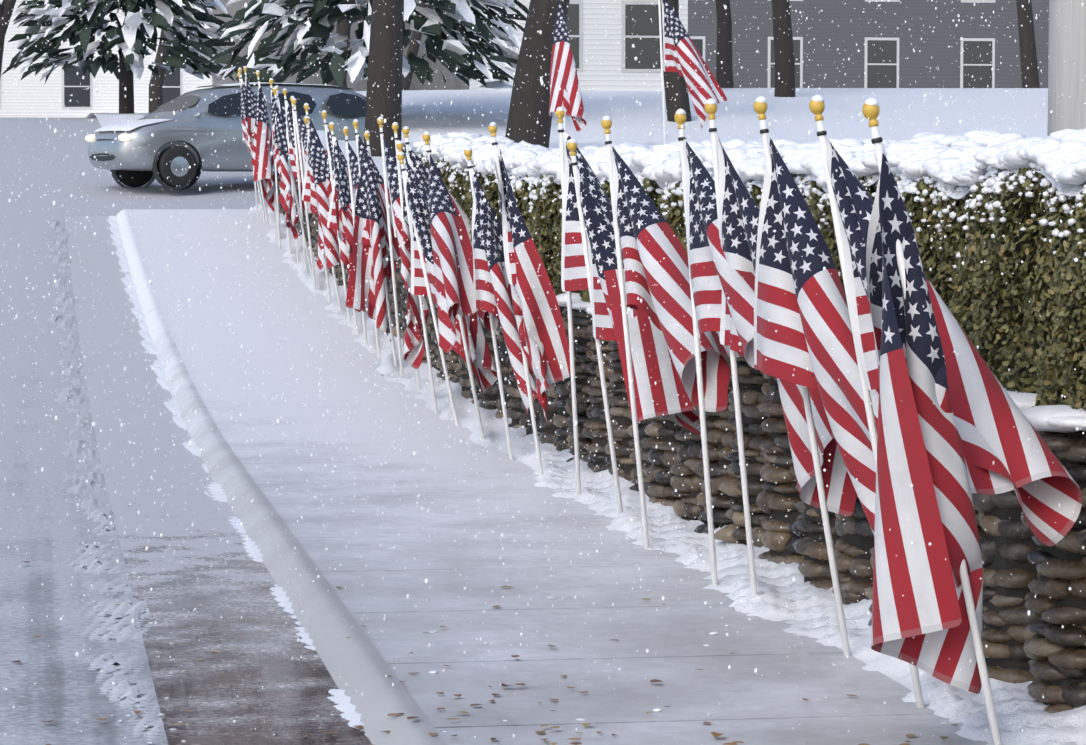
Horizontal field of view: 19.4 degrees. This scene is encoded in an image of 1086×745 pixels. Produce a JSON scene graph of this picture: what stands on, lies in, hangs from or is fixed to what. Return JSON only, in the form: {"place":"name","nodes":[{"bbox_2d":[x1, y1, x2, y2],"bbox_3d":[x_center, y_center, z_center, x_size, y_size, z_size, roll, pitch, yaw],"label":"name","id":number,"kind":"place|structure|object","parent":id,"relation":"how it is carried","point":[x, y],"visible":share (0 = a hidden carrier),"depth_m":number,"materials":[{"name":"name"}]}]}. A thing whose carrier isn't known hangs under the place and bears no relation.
{"place":"outdoors","nodes":[
{"label":"outdoors","id":0,"kind":"place"},
{"bbox_2d":[0,117,279,744],"bbox_3d":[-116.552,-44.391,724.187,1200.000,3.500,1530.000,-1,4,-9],"label":"road","id":1,"kind":"structure","parent":0,"point":[63,691],"depth_m":23.44,"materials":[{"name":"snow"}]},
{"bbox_2d":[0,0,102,77],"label":"tree","id":2,"kind":"object","parent":1,"relation":"on","point":[6,8],"visible":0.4,"depth_m":92.95,"materials":[{"name":"brown plant"}]},
{"bbox_2d":[45,218,166,740],"label":"slush ridge","id":3,"kind":"structure","parent":1,"relation":"on","point":[94,561],"depth_m":16.89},
{"bbox_2d":[2,0,245,113],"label":"spruce tree","id":4,"kind":"object","parent":1,"relation":"on","point":[130,44],"visible":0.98,"depth_m":72.71,"materials":[{"name":"green plant"}]},
{"bbox_2d":[76,485,188,743],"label":"slush lumps","id":5,"kind":"object","parent":1,"relation":"on","point":[166,698],"visible":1,"depth_m":12.68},
{"bbox_2d":[65,217,371,744],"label":"road shoulder","id":6,"kind":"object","parent":1,"relation":"on","point":[289,702],"depth_m":16.80},
{"bbox_2d":[107,216,366,735],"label":"gutter snow","id":7,"kind":"structure","parent":6,"relation":"on","point":[342,701],"depth_m":23.78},
{"bbox_2d":[85,82,365,189],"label":"car","id":8,"kind":"object","parent":1,"relation":"on","point":[145,165],"visible":0.71,"depth_m":51.04,"materials":[{"name":"grey paint"}]},
{"bbox_2d":[116,209,445,744],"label":"kerb","id":9,"kind":"structure","parent":1,"relation":"on","point":[355,661],"depth_m":16.11,"materials":[{"name":"concrete"}]},
{"bbox_2d":[212,0,468,90],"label":"hillside treeline","id":10,"kind":"object","parent":1,"relation":"on","point":[453,82],"depth_m":170.59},
{"bbox_2d":[208,0,527,87],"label":"spruce tree","id":11,"kind":"object","parent":1,"relation":"on","point":[262,58],"visible":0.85,"depth_m":60.40,"materials":[{"name":"green plant"}]},
{"bbox_2d":[10,561,957,744],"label":"fallen leaves","id":12,"kind":"object","parent":1,"relation":"on","point":[715,734],"visible":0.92,"depth_m":11.83,"materials":[{"name":"brown plant"}]},
{"bbox_2d":[86,88,1047,142],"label":"snow-covered ground","id":13,"kind":"structure","parent":1,"relation":"on","point":[917,116],"depth_m":65.14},
{"bbox_2d":[0,0,211,117],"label":"house","id":14,"kind":"structure","parent":13,"relation":"on","point":[62,85],"depth_m":118.13,"materials":[{"name":"white"}]},
{"bbox_2d":[148,11,170,112],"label":"tree","id":15,"kind":"object","parent":13,"relation":"on","point":[155,88],"visible":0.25,"depth_m":108.42,"materials":[{"name":"brown plant"}]},
{"bbox_2d":[220,0,355,55],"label":"tree","id":16,"kind":"object","parent":13,"relation":"on","point":[277,26],"visible":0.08,"depth_m":147.71,"materials":[{"name":"brown plant"}]},
{"bbox_2d":[330,0,361,86],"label":"tree","id":17,"kind":"object","parent":13,"relation":"on","point":[343,27],"visible":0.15,"depth_m":89.59,"materials":[{"name":"brown plant"}]},
{"bbox_2d":[402,0,432,89],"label":"tree","id":18,"kind":"object","parent":13,"relation":"on","point":[414,50],"visible":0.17,"depth_m":119.85,"materials":[{"name":"brown plant"}]},
{"bbox_2d":[469,0,687,90],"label":"white house","id":19,"kind":"structure","parent":13,"relation":"on","point":[597,76],"depth_m":74.73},
{"bbox_2d":[660,0,691,121],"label":"tree","id":20,"kind":"object","parent":13,"relation":"on","point":[679,87],"visible":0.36,"depth_m":62.70,"materials":[{"name":"brown plant"}]},
{"bbox_2d":[715,0,733,87],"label":"tree","id":21,"kind":"object","parent":13,"relation":"on","point":[724,75],"visible":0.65,"depth_m":85.86,"materials":[{"name":"brown plant"}]},
{"bbox_2d":[771,0,794,96],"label":"tree","id":22,"kind":"object","parent":13,"relation":"on","point":[784,66],"visible":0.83,"depth_m":71.06,"materials":[{"name":"brown plant"}]},
{"bbox_2d":[688,0,1048,87],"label":"grey house","id":23,"kind":"structure","parent":13,"relation":"on","point":[847,35],"depth_m":100.34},
{"bbox_2d":[1016,0,1039,87],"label":"tree","id":24,"kind":"object","parent":13,"relation":"on","point":[1027,44],"visible":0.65,"depth_m":82.52,"materials":[{"name":"brown plant"}]},
{"bbox_2d":[1047,0,1085,136],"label":"pillar","id":25,"kind":"structure","parent":13,"relation":"on","point":[1067,46],"depth_m":14.13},
{"bbox_2d":[338,140,807,179],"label":"lawn snow","id":26,"kind":"structure","parent":1,"relation":"on","point":[378,162],"depth_m":47.32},
{"bbox_2d":[165,0,569,147],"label":"lawn tree","id":27,"kind":"object","parent":26,"relation":"on","point":[526,100],"visible":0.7,"depth_m":40.41,"materials":[{"name":"brown plant"}]},
{"bbox_2d":[364,0,403,156],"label":"lawn tree","id":28,"kind":"object","parent":26,"relation":"on","point":[384,44],"visible":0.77,"depth_m":44.75,"materials":[{"name":"brown plant"}]},
{"bbox_2d":[549,0,586,130],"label":"flag","id":29,"kind":"object","parent":26,"relation":"on","point":[567,97],"visible":0.98,"depth_m":36.98,"materials":[{"name":"fabric"}]},
{"bbox_2d":[661,0,726,127],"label":"flag","id":30,"kind":"object","parent":26,"relation":"on","point":[681,48],"visible":0.98,"depth_m":38.98,"materials":[{"name":"fabric"}]},
{"bbox_3d":[-0.348,-0.907,27.790,0.470,2.759,40.700,-1,4,-9],"label":"stone wall backing","id":31,"kind":"object","parent":1,"relation":"on","visible":0},
{"bbox_2d":[284,177,1085,705],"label":"stone wall","id":32,"kind":"structure","parent":31,"relation":"on","point":[998,563],"depth_m":15.67,"materials":[{"name":"brown"}]},
{"bbox_2d":[420,154,687,310],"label":"hedge leaves","id":33,"kind":"object","parent":32,"relation":"attached to","point":[553,222],"visible":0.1,"depth_m":23.24,"materials":[{"name":"green plant"}]},
{"bbox_2d":[316,130,388,187],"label":"snow wall","id":34,"kind":"structure","parent":0,"point":[322,137],"depth_m":45.89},
{"bbox_2d":[0,0,1085,743],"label":"snowfall","id":35,"kind":"object","parent":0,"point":[460,308],"visible":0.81,"depth_m":12.82,"materials":[{"name":"white"}]},
{"bbox_2d":[128,209,987,744],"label":"sidewalk","id":36,"kind":"structure","parent":0,"point":[744,703],"depth_m":16.10,"materials":[{"name":"snow"}]},
{"bbox_2d":[241,80,264,197],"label":"flag","id":37,"kind":"object","parent":36,"relation":"on","point":[249,109],"visible":0.44,"depth_m":44.31,"materials":[{"name":"fabric"}]},
{"bbox_2d":[241,86,272,152],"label":"flag","id":38,"kind":"object","parent":36,"relation":"on","point":[245,134],"visible":0.27,"depth_m":45.23,"materials":[{"name":"fabric"}]},
{"bbox_2d":[243,78,273,159],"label":"flag","id":39,"kind":"object","parent":36,"relation":"on","point":[251,93],"visible":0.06,"depth_m":46.24,"materials":[{"name":"fabric"}]},
{"bbox_2d":[274,100,297,238],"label":"flag","id":40,"kind":"object","parent":36,"relation":"on","point":[286,200],"visible":0.94,"depth_m":38.05,"materials":[{"name":"fabric"}]},
{"bbox_2d":[278,97,297,186],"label":"flag","id":41,"kind":"object","parent":36,"relation":"on","point":[282,111],"visible":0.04,"depth_m":41.39,"materials":[{"name":"fabric"}]},
{"bbox_2d":[286,100,312,212],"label":"flag","id":42,"kind":"object","parent":36,"relation":"on","point":[291,151],"visible":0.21,"depth_m":40.37,"materials":[{"name":"fabric"}]},
{"bbox_2d":[327,136,360,311],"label":"flag","id":43,"kind":"object","parent":36,"relation":"on","point":[341,184],"visible":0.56,"depth_m":33.03,"materials":[{"name":"fabric"}]},
{"bbox_2d":[346,147,388,334],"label":"flag","id":44,"kind":"object","parent":36,"relation":"on","point":[372,264],"visible":0.98,"depth_m":29.44,"materials":[{"name":"fabric"}]},
{"bbox_2d":[401,145,428,368],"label":"flag","id":45,"kind":"object","parent":36,"relation":"on","point":[413,354],"visible":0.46,"depth_m":26.56,"materials":[{"name":"fabric"}]},
{"bbox_2d":[398,140,472,250],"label":"flag","id":46,"kind":"object","parent":36,"relation":"on","point":[421,172],"visible":0.06,"depth_m":27.47,"materials":[{"name":"fabric"}]},
{"bbox_2d":[403,160,498,334],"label":"flag","id":47,"kind":"object","parent":36,"relation":"on","point":[483,317],"visible":0.08,"depth_m":25.69,"materials":[{"name":"fabric"}]},
{"bbox_2d":[405,170,497,395],"bbox_3d":[-0.690,-0.706,24.803,0.407,1.737,1.004,-2,4,-30],"label":"flag","id":48,"kind":"object","parent":36,"relation":"on","point":[418,208],"visible":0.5,"depth_m":24.76,"materials":[{"name":"fabric"}]},
{"bbox_2d":[429,153,477,352],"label":"flag","id":49,"kind":"object","parent":36,"relation":"on","point":[454,283],"visible":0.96,"depth_m":22.45,"materials":[{"name":"fabric"}]},
{"bbox_2d":[471,169,536,414],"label":"flag","id":50,"kind":"object","parent":36,"relation":"on","point":[488,261],"visible":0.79,"depth_m":21.92,"materials":[{"name":"fabric"}]},
{"bbox_2d":[2,0,1047,497],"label":"snowfall","id":51,"kind":"object","parent":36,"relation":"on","point":[410,148],"visible":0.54,"depth_m":28.44,"materials":[{"name":"white"}]},
{"bbox_2d":[496,145,575,420],"bbox_3d":[-0.082,-0.591,20.790,0.287,1.793,0.662,-2,4,-31],"label":"flag","id":52,"kind":"object","parent":36,"relation":"on","point":[544,332],"visible":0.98,"depth_m":20.72,"materials":[{"name":"fabric"}]},
{"bbox_2d":[279,493,946,731],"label":"leaves","id":53,"kind":"object","parent":36,"relation":"on","point":[579,719],"visible":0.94,"depth_m":12.66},
{"bbox_2d":[576,167,706,435],"bbox_3d":[0.472,-0.381,17.710,0.445,1.532,1.216,-3,5,-42],"label":"flag","id":54,"kind":"object","parent":36,"relation":"on","point":[663,392],"visible":0.67,"depth_m":17.61,"materials":[{"name":"fabric"}]},
{"bbox_2d":[252,204,1085,744],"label":"snow strip","id":55,"kind":"object","parent":36,"relation":"on","point":[780,596],"visible":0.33,"depth_m":15.81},
{"bbox_2d":[238,68,269,229],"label":"flag pole","id":56,"kind":"object","parent":55,"relation":"on","point":[240,71],"visible":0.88,"depth_m":44.72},
{"bbox_2d":[251,82,274,211],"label":"flag","id":57,"kind":"object","parent":55,"relation":"on","point":[264,158],"visible":0.98,"depth_m":43.02,"materials":[{"name":"fabric"}]},
{"bbox_2d":[271,92,275,160],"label":"flagpole","id":58,"kind":"object","parent":55,"relation":"on","point":[273,113],"visible":0.15,"depth_m":41.97,"materials":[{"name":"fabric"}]},
{"bbox_2d":[269,78,280,248],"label":"flag pole","id":59,"kind":"object","parent":55,"relation":"on","point":[276,180],"visible":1,"depth_m":42.34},
{"bbox_2d":[283,88,299,262],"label":"flag pole","id":60,"kind":"object","parent":55,"relation":"on","point":[285,99],"visible":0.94,"depth_m":40.47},
{"bbox_2d":[272,87,312,278],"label":"flag pole","id":61,"kind":"object","parent":55,"relation":"on","point":[274,89],"visible":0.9,"depth_m":38.44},
{"bbox_2d":[290,96,306,271],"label":"flag pole","id":62,"kind":"object","parent":55,"relation":"on","point":[299,185],"visible":0.62,"depth_m":39.29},
{"bbox_2d":[292,98,316,289],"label":"flag pole","id":63,"kind":"object","parent":55,"relation":"on","point":[294,101],"visible":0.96,"depth_m":37.32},
{"bbox_2d":[296,112,327,159],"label":"flag","id":64,"kind":"object","parent":55,"relation":"on","point":[303,131],"visible":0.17,"depth_m":36.85,"materials":[{"name":"fabric"}]},
{"bbox_2d":[302,116,325,269],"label":"flag","id":65,"kind":"object","parent":55,"relation":"on","point":[309,193],"visible":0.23,"depth_m":36.10,"materials":[{"name":"fabric"}]},
{"bbox_2d":[304,103,331,302],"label":"flag pole","id":66,"kind":"object","parent":55,"relation":"on","point":[306,106],"visible":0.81,"depth_m":36.23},
{"bbox_2d":[304,116,341,311],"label":"flag pole","id":67,"kind":"object","parent":55,"relation":"on","point":[306,119],"visible":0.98,"depth_m":35.16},
{"bbox_2d":[308,129,340,268],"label":"flag","id":68,"kind":"object","parent":55,"relation":"on","point":[319,169],"visible":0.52,"depth_m":34.67,"materials":[{"name":"fabric"}]},
{"bbox_2d":[321,110,350,323],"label":"flag pole","id":69,"kind":"object","parent":55,"relation":"on","point":[324,113],"visible":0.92,"depth_m":33.98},
{"bbox_2d":[326,124,355,245],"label":"flag","id":70,"kind":"object","parent":55,"relation":"on","point":[348,229],"visible":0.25,"depth_m":33.04,"materials":[{"name":"fabric"}]},
{"bbox_2d":[329,122,358,334],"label":"flag pole","id":71,"kind":"object","parent":55,"relation":"on","point":[331,125],"visible":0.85,"depth_m":33.11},
{"bbox_2d":[343,126,367,344],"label":"flag pole","id":72,"kind":"object","parent":55,"relation":"in","point":[345,129],"visible":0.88,"depth_m":31.97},
{"bbox_2d":[353,119,380,357],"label":"flag pole","id":73,"kind":"object","parent":55,"relation":"in","point":[355,123],"visible":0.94,"depth_m":30.94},
{"bbox_2d":[347,141,396,270],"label":"flag","id":74,"kind":"object","parent":55,"relation":"on","point":[354,166],"visible":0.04,"depth_m":31.60,"materials":[{"name":"fabric"}]},
{"bbox_2d":[357,134,400,280],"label":"flag","id":75,"kind":"object","parent":55,"relation":"on","point":[381,190],"visible":0.23,"depth_m":30.24,"materials":[{"name":"fabric"}]},
{"bbox_2d":[364,130,397,365],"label":"flag pole","id":76,"kind":"object","parent":55,"relation":"in","point":[366,134],"visible":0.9,"depth_m":29.71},
{"bbox_2d":[377,116,403,376],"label":"flag pole","id":77,"kind":"object","parent":55,"relation":"in","point":[391,250],"visible":0.96,"depth_m":28.77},
{"bbox_2d":[382,134,425,297],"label":"flag","id":78,"kind":"object","parent":55,"relation":"on","point":[392,172],"visible":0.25,"depth_m":28.29,"materials":[{"name":"fabric"}]},
{"bbox_2d":[392,122,420,390],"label":"flag pole","id":79,"kind":"object","parent":55,"relation":"in","point":[395,126],"visible":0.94,"depth_m":27.84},
{"bbox_2d":[396,141,437,412],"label":"flag pole","id":80,"kind":"object","parent":55,"relation":"in","point":[399,145],"visible":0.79,"depth_m":26.02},
{"bbox_2d":[402,126,432,398],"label":"flag pole","id":81,"kind":"object","parent":55,"relation":"in","point":[405,130],"visible":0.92,"depth_m":26.79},
{"bbox_2d":[277,175,574,450],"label":"stone wall","id":82,"kind":"structure","parent":55,"relation":"on","point":[490,403],"depth_m":25.63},
{"bbox_2d":[554,289,1085,432],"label":"snow","id":83,"kind":"structure","parent":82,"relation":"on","point":[1049,418],"depth_m":11.39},
{"bbox_2d":[397,152,458,425],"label":"flag pole","id":84,"kind":"object","parent":55,"relation":"in","point":[400,156],"visible":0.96,"depth_m":25.00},
{"bbox_2d":[422,131,484,440],"bbox_3d":[-0.631,-0.506,23.402,0.514,2.525,0.069,-1,4,-9],"label":"flag pole","id":85,"kind":"object","parent":55,"relation":"in","point":[426,137],"visible":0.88,"depth_m":23.44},
{"bbox_2d":[464,146,512,458],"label":"flag pole","id":86,"kind":"object","parent":55,"relation":"in","point":[468,152],"visible":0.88,"depth_m":22.26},
{"bbox_2d":[488,122,542,476],"bbox_3d":[-0.154,-0.365,20.908,0.059,2.561,0.558,-4,5,-45],"label":"flag pole","id":87,"kind":"object","parent":55,"relation":"in","point":[492,127],"visible":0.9,"depth_m":20.86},
{"bbox_2d":[555,107,580,497],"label":"flag pole","id":88,"kind":"object","parent":55,"relation":"on","point":[560,112],"visible":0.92,"depth_m":19.41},
{"bbox_2d":[561,132,613,291],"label":"flag","id":89,"kind":"object","parent":55,"relation":"on","point":[572,260],"visible":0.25,"depth_m":19.14,"materials":[{"name":"fabric"}]},
{"bbox_2d":[567,138,622,514],"bbox_3d":[0.316,-0.131,18.282,0.361,2.421,0.060,0,4,8],"label":"flag pole","id":90,"kind":"object","parent":55,"relation":"on","point":[572,145],"visible":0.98,"depth_m":18.28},
{"bbox_2d":[601,115,649,548],"bbox_3d":[0.454,-0.102,16.941,0.059,2.529,0.372,-4,5,-47],"label":"flag pole","id":91,"kind":"object","parent":55,"relation":"on","point":[606,123],"visible":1,"depth_m":16.93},
{"bbox_2d":[674,109,717,584],"bbox_3d":[0.756,-0.006,15.364,0.060,2.532,0.342,-3,5,-40],"label":"flag pole","id":92,"kind":"object","parent":55,"relation":"on","point":[680,117],"visible":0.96,"depth_m":15.34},
{"bbox_2d":[705,98,756,595],"bbox_3d":[0.885,0.022,14.651,0.059,2.564,0.363,-4,5,-47],"label":"flag pole","id":93,"kind":"object","parent":55,"relation":"on","point":[710,107],"visible":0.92,"depth_m":14.63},
{"bbox_2d":[753,96,850,655],"bbox_3d":[1.093,0.126,13.174,0.484,2.536,0.060,2,4,25],"label":"flag pole","id":94,"kind":"object","parent":55,"relation":"on","point":[760,107],"visible":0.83,"depth_m":13.15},
{"bbox_2d":[562,309,1085,712],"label":"stone wall","id":95,"kind":"structure","parent":55,"relation":"on","point":[1049,657],"depth_m":15.62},
{"bbox_2d":[459,176,1085,405],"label":"hedge","id":96,"kind":"object","parent":95,"relation":"on","point":[1027,216],"visible":0.02,"depth_m":12.35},
{"bbox_2d":[745,166,1085,430],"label":"hedge leaves","id":97,"kind":"object","parent":95,"relation":"on","point":[975,253],"visible":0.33,"depth_m":12.23,"materials":[{"name":"green plant"}]},
{"bbox_2d":[809,94,924,707],"bbox_3d":[1.231,0.219,11.885,0.509,2.510,0.060,2,4,23],"label":"flag pole","id":98,"kind":"object","parent":55,"relation":"on","point":[816,105],"visible":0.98,"depth_m":11.88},
{"bbox_2d":[610,143,744,411],"bbox_3d":[0.695,-0.512,16.328,0.518,1.337,1.425,-1,4,-9],"label":"flag","id":99,"kind":"object","parent":36,"relation":"on","point":[670,288],"visible":0.79,"depth_m":16.15,"materials":[{"name":"fabric"}]},
{"bbox_2d":[683,139,759,369],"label":"flag","id":100,"kind":"object","parent":36,"relation":"on","point":[705,250],"visible":0.46,"depth_m":14.98,"materials":[{"name":"fabric"}]},
{"bbox_2d":[715,131,856,515],"bbox_3d":[1.109,-0.232,14.185,0.290,1.695,1.226,-2,4,-32],"label":"flag","id":101,"kind":"object","parent":36,"relation":"on","point":[737,207],"visible":0.29,"depth_m":14.04,"materials":[{"name":"fabric"}]},
{"bbox_2d":[754,134,878,533],"bbox_3d":[1.213,-0.112,12.805,0.300,1.710,1.131,-2,4,-33],"label":"flag","id":102,"kind":"object","parent":36,"relation":"on","point":[814,332],"visible":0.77,"depth_m":12.86,"materials":[{"name":"fabric"}]},
{"bbox_2d":[862,97,1001,744],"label":"flag pole","id":103,"kind":"object","parent":36,"relation":"on","point":[870,109],"visible":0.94,"depth_m":10.69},
{"bbox_2d":[866,145,982,693],"bbox_3d":[1.299,0.160,10.720,0.400,1.863,0.377,-1,4,-9],"label":"flag","id":104,"kind":"object","parent":103,"relation":"attached to","point":[934,505],"visible":0.98,"depth_m":10.66,"materials":[{"name":"multicoloured fabric"}]},
{"bbox_2d":[825,137,1081,545],"bbox_3d":[1.345,-0.139,11.361,0.461,1.413,1.268,-2,4,-33],"label":"flag","id":105,"kind":"object","parent":36,"relation":"on","point":[986,416],"visible":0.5,"depth_m":11.13,"materials":[{"name":"fabric"}]},
{"bbox_2d":[658,0,665,143],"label":"flag pole","id":106,"kind":"object","parent":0,"point":[662,79],"visible":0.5,"depth_m":39.44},
{"bbox_3d":[1.248,-0.836,19.273,0.750,1.147,24.000,-1,4,-9],"label":"hedge","id":107,"kind":"object","parent":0,"visible":0},
{"bbox_2d":[418,153,713,234],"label":"hedge snow clumps","id":108,"kind":"object","parent":107,"relation":"on","point":[545,178],"visible":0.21,"depth_m":23.42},
{"bbox_2d":[412,132,800,182],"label":"snow pillows","id":109,"kind":"object","parent":107,"relation":"on","point":[658,167],"visible":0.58,"depth_m":22.93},
{"bbox_2d":[450,142,1085,198],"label":"snow","id":110,"kind":"structure","parent":107,"relation":"on","point":[1069,189],"depth_m":13.09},
{"bbox_2d":[705,128,1085,187],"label":"snow pillows","id":111,"kind":"object","parent":107,"relation":"on","point":[956,159],"visible":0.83,"depth_m":13.68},
{"bbox_2d":[744,161,1085,280],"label":"hedge snow clumps","id":112,"kind":"object","parent":107,"relation":"on","point":[996,184],"visible":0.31,"depth_m":12.59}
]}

